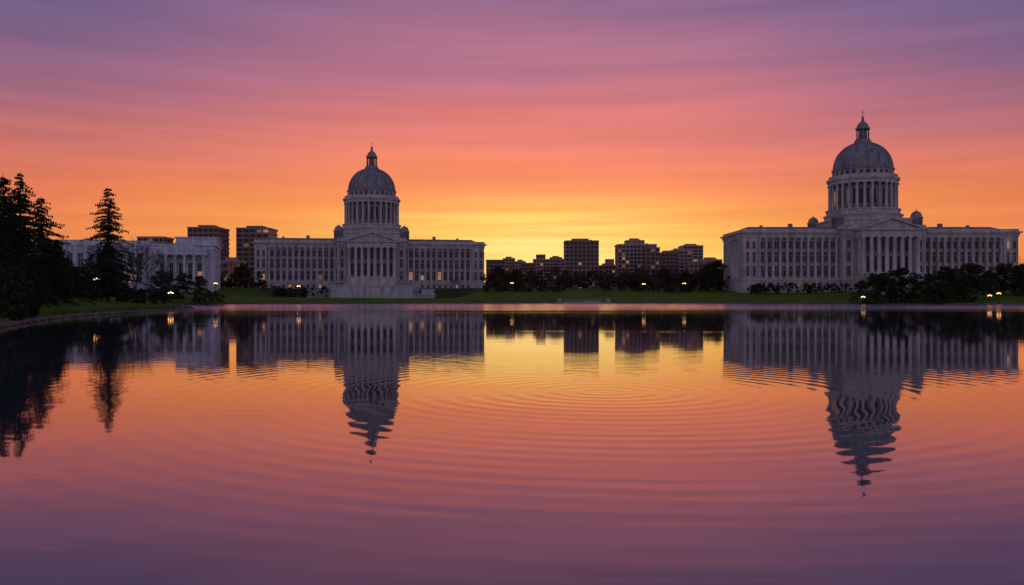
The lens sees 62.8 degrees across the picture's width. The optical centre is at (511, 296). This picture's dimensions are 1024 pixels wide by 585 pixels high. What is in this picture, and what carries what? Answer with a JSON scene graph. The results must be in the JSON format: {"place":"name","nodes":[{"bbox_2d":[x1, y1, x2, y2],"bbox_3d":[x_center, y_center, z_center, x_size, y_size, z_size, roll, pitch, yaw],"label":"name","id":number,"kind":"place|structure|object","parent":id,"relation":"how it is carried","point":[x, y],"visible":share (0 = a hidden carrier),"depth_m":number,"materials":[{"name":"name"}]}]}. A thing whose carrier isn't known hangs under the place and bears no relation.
{"place":"outdoors","nodes":[
{"label":"outdoors","id":0,"kind":"place"},
{"bbox_2d":[0,304,1023,584],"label":"lake water","id":1,"kind":"structure","parent":0,"point":[552,444],"depth_m":14.04,"materials":[{"name":"liquid"}]},
{"bbox_2d":[0,287,1023,327],"bbox_3d":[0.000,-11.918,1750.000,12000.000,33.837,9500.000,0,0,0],"label":"ground","id":2,"kind":"structure","parent":0,"point":[442,295],"depth_m":297.61,"materials":[{"name":"plant"}]},
{"bbox_2d":[0,200,18,264],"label":"fir tree","id":3,"kind":"object","parent":2,"relation":"on","point":[3,251],"visible":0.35,"depth_m":95.92,"materials":[{"name":"green plant"}]},
{"bbox_2d":[0,264,28,313],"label":"shrub","id":4,"kind":"object","parent":2,"relation":"on","point":[6,272],"visible":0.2,"depth_m":79.85,"materials":[{"name":"green plant"}]},
{"bbox_2d":[0,274,35,320],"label":"shrub","id":5,"kind":"object","parent":2,"relation":"on","point":[10,289],"visible":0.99,"depth_m":73.79,"materials":[{"name":"green plant"}]},
{"bbox_2d":[0,177,42,304],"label":"fir tree","id":6,"kind":"object","parent":2,"relation":"on","point":[7,229],"visible":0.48,"depth_m":99.99,"materials":[{"name":"green plant"}]},
{"bbox_2d":[0,256,42,308],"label":"shrub","id":7,"kind":"object","parent":2,"relation":"on","point":[9,264],"visible":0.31,"depth_m":94.75,"materials":[{"name":"green plant"}]},
{"bbox_2d":[9,272,46,317],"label":"shrub","id":8,"kind":"object","parent":2,"relation":"on","point":[32,289],"visible":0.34,"depth_m":81.80,"materials":[{"name":"green plant"}]},
{"bbox_2d":[6,171,60,306],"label":"fir tree","id":9,"kind":"object","parent":2,"relation":"on","point":[25,207],"visible":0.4,"depth_m":111.86,"materials":[{"name":"green plant"}]},
{"bbox_2d":[23,198,95,304],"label":"fir tree","id":10,"kind":"object","parent":2,"relation":"on","point":[50,260],"visible":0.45,"depth_m":122.08,"materials":[{"name":"green plant"}]},
{"bbox_2d":[50,238,79,299],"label":"fir tree","id":11,"kind":"object","parent":2,"relation":"on","point":[67,275],"visible":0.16,"depth_m":139.96,"materials":[{"name":"green plant"}]},
{"bbox_2d":[69,188,154,301],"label":"fir tree","id":12,"kind":"object","parent":2,"relation":"on","point":[107,255],"visible":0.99,"depth_m":149.25,"materials":[{"name":"green plant"}]},
{"bbox_2d":[115,286,138,301],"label":"shrub","id":13,"kind":"object","parent":2,"relation":"on","point":[120,300],"visible":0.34,"depth_m":185.64,"materials":[{"name":"green plant"}]},
{"bbox_2d":[116,253,144,296],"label":"bare tree","id":14,"kind":"object","parent":2,"relation":"on","point":[136,270],"visible":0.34,"depth_m":218.28,"materials":[{"name":"brown plant"}]},
{"bbox_2d":[44,237,221,291],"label":"neoclassical hall","id":15,"kind":"structure","parent":2,"relation":"on","point":[193,257],"depth_m":303.85,"materials":[{"name":"stone"}]},
{"bbox_2d":[68,253,201,281],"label":"windows","id":16,"kind":"structure","parent":15,"relation":"in","point":[171,264],"depth_m":304.88,"materials":[{"name":"black glass"}]},
{"bbox_2d":[117,239,159,297],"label":"bare tree","id":17,"kind":"object","parent":2,"relation":"on","point":[146,250],"visible":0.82,"depth_m":195.96,"materials":[{"name":"brown plant"}]},
{"bbox_2d":[130,288,152,303],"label":"shrub","id":18,"kind":"object","parent":2,"relation":"on","point":[141,292],"visible":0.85,"depth_m":189.44,"materials":[{"name":"green plant"}]},
{"bbox_2d":[132,251,175,302],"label":"bare tree","id":19,"kind":"object","parent":2,"relation":"on","point":[152,264],"visible":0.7,"depth_m":215.47,"materials":[{"name":"brown plant"}]},
{"bbox_2d":[137,236,173,243],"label":"slabs and piers","id":20,"kind":"structure","parent":2,"relation":"on","point":[155,237],"depth_m":600.00,"materials":[{"name":"concrete"}]},
{"bbox_2d":[147,292,166,303],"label":"shrub","id":21,"kind":"object","parent":2,"relation":"on","point":[153,295],"visible":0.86,"depth_m":195.58,"materials":[{"name":"green plant"}]},
{"bbox_2d":[147,270,173,291],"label":"broadleaf tree","id":22,"kind":"object","parent":2,"relation":"on","point":[160,285],"visible":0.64,"depth_m":261.02,"materials":[{"name":"green plant"}]},
{"bbox_2d":[154,267,186,293],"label":"bare tree","id":23,"kind":"object","parent":2,"relation":"on","point":[168,275],"visible":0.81,"depth_m":239.38,"materials":[{"name":"brown plant"}]},
{"bbox_2d":[171,273,194,292],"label":"broadleaf tree","id":24,"kind":"object","parent":2,"relation":"on","point":[183,282],"visible":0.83,"depth_m":289.28,"materials":[{"name":"green plant"}]},
{"bbox_2d":[189,275,207,289],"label":"broadleaf tree","id":25,"kind":"object","parent":2,"relation":"on","point":[201,280],"visible":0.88,"depth_m":298.49,"materials":[{"name":"green plant"}]},
{"bbox_2d":[0,301,410,321],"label":"bank grass","id":26,"kind":"structure","parent":2,"relation":"on","point":[73,311],"depth_m":128.56,"materials":[{"name":"plant"}]},
{"bbox_2d":[187,225,229,259],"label":"office tower","id":27,"kind":"structure","parent":2,"relation":"on","point":[222,234],"depth_m":620.35,"materials":[{"name":"concrete"}]},
{"bbox_2d":[188,229,228,259],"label":"windows","id":28,"kind":"structure","parent":27,"relation":"in","point":[189,230],"depth_m":620.26,"materials":[{"name":"black glass"}]},
{"bbox_2d":[220,261,237,286],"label":"slabs and piers","id":29,"kind":"structure","parent":2,"relation":"on","point":[228,263],"depth_m":520.00,"materials":[{"name":"concrete"}]},
{"bbox_2d":[225,257,237,259],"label":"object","id":30,"kind":"object","parent":2,"relation":"on","point":[230,258],"visible":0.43,"depth_m":565.40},
{"bbox_2d":[220,259,246,286],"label":"slabs and piers","id":31,"kind":"structure","parent":2,"relation":"on","point":[239,261],"depth_m":563.06,"materials":[{"name":"concrete"}]},
{"bbox_2d":[167,302,313,310],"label":"shore rocks","id":32,"kind":"object","parent":2,"relation":"on","point":[179,309],"visible":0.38,"depth_m":169.25,"materials":[{"name":"stone"}]},
{"bbox_2d":[233,262,254,287],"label":"broadleaf tree","id":33,"kind":"object","parent":2,"relation":"on","point":[244,269],"visible":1,"depth_m":344.13,"materials":[{"name":"green plant"}]},
{"bbox_2d":[236,226,277,286],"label":"office tower","id":34,"kind":"structure","parent":2,"relation":"on","point":[245,237],"depth_m":640.28,"materials":[{"name":"concrete"}]},
{"bbox_2d":[237,230,276,286],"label":"windows","id":35,"kind":"structure","parent":34,"relation":"in","point":[274,232],"depth_m":640.26,"materials":[{"name":"black glass"}]},
{"bbox_2d":[251,190,486,297],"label":"trim and cornices","id":36,"kind":"structure","parent":2,"relation":"on","point":[391,289],"depth_m":394.43,"materials":[{"name":"stone"}]},
{"bbox_2d":[267,201,472,281],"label":"columns","id":37,"kind":"structure","parent":36,"relation":"on","point":[347,213],"depth_m":397.04,"materials":[{"name":"stone"}]},
{"bbox_2d":[333,143,409,239],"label":"dome and lantern","id":38,"kind":"structure","parent":36,"relation":"on","point":[371,176],"depth_m":408.04,"materials":[{"name":"stone"}]},
{"bbox_2d":[255,202,484,297],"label":"walls","id":39,"kind":"structure","parent":2,"relation":"on","point":[383,226],"depth_m":399.42,"materials":[{"name":"stone"}]},
{"bbox_2d":[257,191,481,287],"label":"windows","id":40,"kind":"structure","parent":39,"relation":"attached to","point":[358,264],"depth_m":398.29,"materials":[{"name":"black glass"}]},
{"bbox_2d":[264,235,474,241],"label":"roofs","id":41,"kind":"structure","parent":39,"relation":"on","point":[309,238],"depth_m":408.94,"materials":[{"name":"metal"}]},
{"bbox_2d":[450,278,460,296],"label":"bare tree","id":42,"kind":"object","parent":2,"relation":"on","point":[457,283],"visible":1,"depth_m":372.01,"materials":[{"name":"brown plant"}]},
{"bbox_2d":[486,260,504,287],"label":"slabs and piers","id":43,"kind":"structure","parent":2,"relation":"on","point":[493,264],"depth_m":819.97,"materials":[{"name":"concrete"}]},
{"bbox_2d":[487,266,511,286],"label":"broadleaf tree","id":44,"kind":"object","parent":2,"relation":"on","point":[501,273],"visible":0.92,"depth_m":350.60,"materials":[{"name":"green plant"}]},
{"bbox_2d":[503,257,514,270],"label":"slabs and piers","id":45,"kind":"structure","parent":2,"relation":"on","point":[510,264],"depth_m":980.00,"materials":[{"name":"concrete"}]},
{"bbox_2d":[505,257,512,287],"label":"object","id":46,"kind":"object","parent":2,"relation":"on","point":[508,265],"visible":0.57,"depth_m":980.35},
{"bbox_2d":[503,259,513,287],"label":"windows","id":47,"kind":"structure","parent":46,"relation":"attached to","point":[509,265],"depth_m":980.28,"materials":[{"name":"black glass"}]},
{"bbox_2d":[0,302,1023,326],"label":"lake edge kerb","id":48,"kind":"structure","parent":2,"relation":"on","point":[9,323],"depth_m":134.77,"materials":[{"name":"stone"}]},
{"bbox_2d":[505,269,524,288],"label":"broadleaf tree","id":49,"kind":"object","parent":2,"relation":"on","point":[515,272],"visible":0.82,"depth_m":359.19,"materials":[{"name":"green plant"}]},
{"bbox_2d":[515,260,525,279],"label":"slabs and piers","id":50,"kind":"structure","parent":2,"relation":"on","point":[518,264],"depth_m":959.97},
{"bbox_2d":[521,263,534,287],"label":"slabs and piers","id":51,"kind":"structure","parent":2,"relation":"on","point":[524,266],"depth_m":859.97,"materials":[{"name":"concrete"}]},
{"bbox_2d":[527,269,541,287],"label":"tree","id":52,"kind":"object","parent":2,"relation":"on","point":[533,275],"visible":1,"depth_m":371.88,"materials":[{"name":"brown plant"}]},
{"bbox_2d":[536,254,545,258],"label":"slabs and piers","id":53,"kind":"structure","parent":2,"relation":"on","point":[539,255],"depth_m":999.97,"materials":[{"name":"concrete"}]},
{"bbox_2d":[65,259,1019,291],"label":"distant tree line","id":54,"kind":"object","parent":2,"relation":"on","point":[629,280],"visible":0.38,"depth_m":405.45,"materials":[{"name":"green plant"}]},
{"bbox_2d":[79,281,1017,305],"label":"evergreen hedge","id":55,"kind":"object","parent":2,"relation":"on","point":[754,289],"visible":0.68,"depth_m":322.40,"materials":[{"name":"green plant"}]},
{"bbox_2d":[533,259,563,286],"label":"slabs and piers","id":56,"kind":"structure","parent":2,"relation":"on","point":[546,265],"depth_m":900.00,"materials":[{"name":"concrete"}]},
{"bbox_2d":[538,260,560,279],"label":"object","id":57,"kind":"object","parent":2,"relation":"on","point":[550,268],"visible":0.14,"depth_m":900.35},
{"bbox_2d":[534,260,562,287],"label":"windows","id":58,"kind":"structure","parent":57,"relation":"attached to","point":[548,268],"depth_m":900.28,"materials":[{"name":"black glass"}]},
{"bbox_2d":[545,267,560,285],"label":"bare tree","id":59,"kind":"object","parent":2,"relation":"on","point":[551,270],"visible":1,"depth_m":380.02,"materials":[{"name":"brown plant"}]},
{"bbox_2d":[563,239,598,287],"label":"office tower","id":60,"kind":"structure","parent":2,"relation":"on","point":[580,255],"depth_m":700.10,"materials":[{"name":"concrete"}]},
{"bbox_2d":[566,242,597,287],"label":"windows","id":61,"kind":"structure","parent":60,"relation":"in","point":[567,243],"depth_m":700.28,"materials":[{"name":"black glass"}]},
{"bbox_2d":[556,298,610,303],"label":"stone landing","id":62,"kind":"object","parent":2,"relation":"on","point":[582,302],"visible":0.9,"depth_m":284.00,"materials":[{"name":"stone"}]},
{"bbox_2d":[592,270,602,288],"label":"bare tree","id":63,"kind":"object","parent":2,"relation":"on","point":[594,281],"visible":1,"depth_m":364.57,"materials":[{"name":"brown plant"}]},
{"bbox_2d":[599,264,614,287],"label":"slabs and piers","id":64,"kind":"structure","parent":2,"relation":"on","point":[608,266],"depth_m":880.00,"materials":[{"name":"concrete"}]},
{"bbox_2d":[602,263,612,286],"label":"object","id":65,"kind":"object","parent":2,"relation":"on","point":[608,264],"visible":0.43,"depth_m":885.40,"materials":[{"name":"concrete"}]},
{"bbox_2d":[599,267,614,286],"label":"windows","id":66,"kind":"structure","parent":65,"relation":"attached to","point":[607,271],"depth_m":880.28,"materials":[{"name":"black glass"}]},
{"bbox_2d":[618,269,627,281],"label":"tree","id":67,"kind":"object","parent":2,"relation":"on","point":[623,273],"visible":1,"depth_m":369.91,"materials":[{"name":"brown plant"}]},
{"bbox_2d":[614,242,656,287],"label":"apartment block","id":68,"kind":"structure","parent":2,"relation":"on","point":[629,256],"depth_m":760.28,"materials":[{"name":"brown concrete"}]},
{"bbox_2d":[619,246,646,274],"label":"windows","id":69,"kind":"structure","parent":68,"relation":"in","point":[623,254],"depth_m":760.33,"materials":[{"name":"black glass"}]},
{"bbox_2d":[624,238,644,242],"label":"apartment block","id":70,"kind":"structure","parent":68,"relation":"on","point":[634,240],"depth_m":790.00,"materials":[{"name":"brown concrete"}]},
{"bbox_2d":[630,263,650,282],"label":"bare tree","id":71,"kind":"object","parent":2,"relation":"on","point":[640,271],"visible":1,"depth_m":359.43,"materials":[{"name":"brown plant"}]},
{"bbox_2d":[643,245,659,286],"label":"apartment block","id":72,"kind":"structure","parent":2,"relation":"on","point":[652,256],"depth_m":720.28,"materials":[{"name":"concrete"}]},
{"bbox_2d":[647,249,658,280],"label":"windows","id":73,"kind":"structure","parent":72,"relation":"in","point":[648,254],"depth_m":720.21,"materials":[{"name":"black glass"}]},
{"bbox_2d":[651,265,662,287],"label":"bare tree","id":74,"kind":"object","parent":2,"relation":"on","point":[655,274],"visible":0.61,"depth_m":374.61,"materials":[{"name":"brown plant"}]},
{"bbox_2d":[660,251,677,286],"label":"apartment block","id":75,"kind":"structure","parent":2,"relation":"on","point":[668,259],"depth_m":800.28,"materials":[{"name":"concrete"}]},
{"bbox_2d":[660,254,676,284],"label":"windows","id":76,"kind":"structure","parent":75,"relation":"in","point":[663,262],"depth_m":800.33,"materials":[{"name":"black glass"}]},
{"bbox_2d":[670,248,691,287],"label":"apartment block","id":77,"kind":"structure","parent":2,"relation":"on","point":[684,256],"depth_m":840.28,"materials":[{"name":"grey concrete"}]},
{"bbox_2d":[673,251,690,275],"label":"windows","id":78,"kind":"structure","parent":77,"relation":"in","point":[681,252],"depth_m":840.37,"materials":[{"name":"black glass"}]},
{"bbox_2d":[674,270,695,288],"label":"broadleaf tree","id":79,"kind":"object","parent":2,"relation":"on","point":[685,278],"visible":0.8,"depth_m":349.32,"materials":[{"name":"green plant"}]},
{"bbox_2d":[678,244,702,262],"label":"apartment block","id":80,"kind":"structure","parent":2,"relation":"on","point":[697,252],"depth_m":880.28,"materials":[{"name":"brown concrete"}]},
{"bbox_2d":[680,247,702,261],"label":"windows","id":81,"kind":"structure","parent":80,"relation":"in","point":[680,247],"depth_m":880.27,"materials":[{"name":"black glass"}]},
{"bbox_2d":[685,263,722,286],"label":"slabs and piers","id":82,"kind":"structure","parent":2,"relation":"on","point":[689,264],"depth_m":700.00,"materials":[{"name":"concrete"}]},
{"bbox_2d":[694,261,714,287],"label":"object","id":83,"kind":"object","parent":2,"relation":"on","point":[701,262],"visible":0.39,"depth_m":705.40,"materials":[{"name":"concrete"}]},
{"bbox_2d":[686,265,722,274],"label":"windows","id":84,"kind":"structure","parent":83,"relation":"attached to","point":[695,266],"depth_m":700.28,"materials":[{"name":"black glass"}]},
{"bbox_2d":[692,266,718,290],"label":"broadleaf tree","id":85,"kind":"object","parent":2,"relation":"on","point":[706,276],"visible":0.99,"depth_m":343.34,"materials":[{"name":"green plant"}]},
{"bbox_2d":[698,258,722,260],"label":"slabs and piers","id":86,"kind":"structure","parent":2,"relation":"on","point":[715,259],"depth_m":759.97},
{"bbox_2d":[700,260,730,289],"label":"broadleaf tree","id":87,"kind":"object","parent":2,"relation":"on","point":[714,265],"visible":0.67,"depth_m":351.04,"materials":[{"name":"green plant"}]},
{"bbox_2d":[848,272,899,303],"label":"broadleaf tree","id":88,"kind":"object","parent":2,"relation":"on","point":[873,280],"visible":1,"depth_m":270.23,"materials":[{"name":"green plant"}]},
{"bbox_2d":[870,278,906,302],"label":"broadleaf tree","id":89,"kind":"object","parent":2,"relation":"on","point":[899,294],"visible":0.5,"depth_m":274.36,"materials":[{"name":"green plant"}]},
{"bbox_2d":[881,267,925,301],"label":"broadleaf tree","id":90,"kind":"object","parent":2,"relation":"on","point":[903,271],"visible":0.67,"depth_m":274.71,"materials":[{"name":"green plant"}]},
{"bbox_2d":[896,274,953,303],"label":"broadleaf tree","id":91,"kind":"object","parent":2,"relation":"on","point":[917,287],"visible":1,"depth_m":266.87,"materials":[{"name":"green plant"}]},
{"bbox_2d":[924,265,966,301],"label":"broadleaf tree","id":92,"kind":"object","parent":2,"relation":"on","point":[948,273],"visible":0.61,"depth_m":269.92,"materials":[{"name":"green plant"}]},
{"bbox_2d":[934,271,977,300],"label":"broadleaf tree","id":93,"kind":"object","parent":2,"relation":"on","point":[951,278],"visible":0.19,"depth_m":273.01,"materials":[{"name":"green plant"}]},
{"bbox_2d":[948,262,998,302],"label":"broadleaf tree","id":94,"kind":"object","parent":2,"relation":"on","point":[972,268],"visible":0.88,"depth_m":268.03,"materials":[{"name":"green plant"}]},
{"bbox_2d":[976,271,1004,294],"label":"broadleaf tree","id":95,"kind":"object","parent":2,"relation":"on","point":[993,277],"visible":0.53,"depth_m":288.91,"materials":[{"name":"green plant"}]},
{"bbox_2d":[980,263,1022,293],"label":"broadleaf tree","id":96,"kind":"object","parent":2,"relation":"on","point":[1001,268],"visible":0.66,"depth_m":290.99,"materials":[{"name":"green plant"}]},
{"bbox_2d":[1007,263,1023,296],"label":"broadleaf tree","id":97,"kind":"object","parent":2,"relation":"on","point":[1019,269],"visible":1,"depth_m":279.98,"materials":[{"name":"green plant"}]},
{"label":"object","id":98,"kind":"object","parent":2,"relation":"on","visible":0},
{"bbox_2d":[487,261,503,285],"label":"windows","id":99,"kind":"structure","parent":98,"relation":"attached to","point":[491,262],"depth_m":820.28,"materials":[{"name":"black glass"}]},
{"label":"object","id":100,"kind":"object","parent":2,"relation":"on","visible":0},
{"bbox_2d":[522,264,533,286],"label":"windows","id":101,"kind":"structure","parent":100,"relation":"attached to","point":[526,271],"depth_m":860.28,"materials":[{"name":"black glass"}]},
{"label":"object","id":102,"kind":"object","parent":2,"relation":"on","visible":0},
{"bbox_2d":[220,264,236,283],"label":"windows","id":103,"kind":"structure","parent":102,"relation":"attached to","point":[225,266],"depth_m":520.28,"materials":[{"name":"black glass"}]},
{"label":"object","id":104,"kind":"object","parent":2,"relation":"on","visible":0},
{"bbox_2d":[138,239,172,242],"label":"windows","id":105,"kind":"structure","parent":104,"relation":"attached to","point":[156,240],"depth_m":600.28,"materials":[{"name":"black glass"}]},
{"bbox_2d":[0,0,1023,281],"label":"sky","id":106,"kind":"structure","parent":0,"point":[522,129],"materials":[{"name":"orange"}]},
{"bbox_2d":[746,169,1015,285],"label":"windows","id":107,"kind":"structure","parent":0,"point":[891,243],"depth_m":330.66,"materials":[{"name":"black glass"}]},
{"bbox_2d":[720,167,1022,293],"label":"trim and cornices","id":108,"kind":"structure","parent":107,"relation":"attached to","point":[860,230],"depth_m":329.20,"materials":[{"name":"stone"}]},
{"bbox_2d":[727,181,1003,279],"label":"columns","id":109,"kind":"structure","parent":108,"relation":"on","point":[913,255],"depth_m":329.63,"materials":[{"name":"stone"}]},
{"bbox_2d":[722,182,1017,294],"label":"walls","id":110,"kind":"structure","parent":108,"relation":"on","point":[860,211],"depth_m":329.40,"materials":[{"name":"stone"}]},
{"bbox_2d":[807,110,923,228],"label":"dome and lantern","id":111,"kind":"structure","parent":110,"relation":"on","point":[862,151],"depth_m":338.04,"materials":[{"name":"stone"}]},
{"bbox_2d":[743,224,997,228],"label":"roofs","id":112,"kind":"structure","parent":110,"relation":"on","point":[939,226],"depth_m":339.23,"materials":[{"name":"metal"}]}
]}

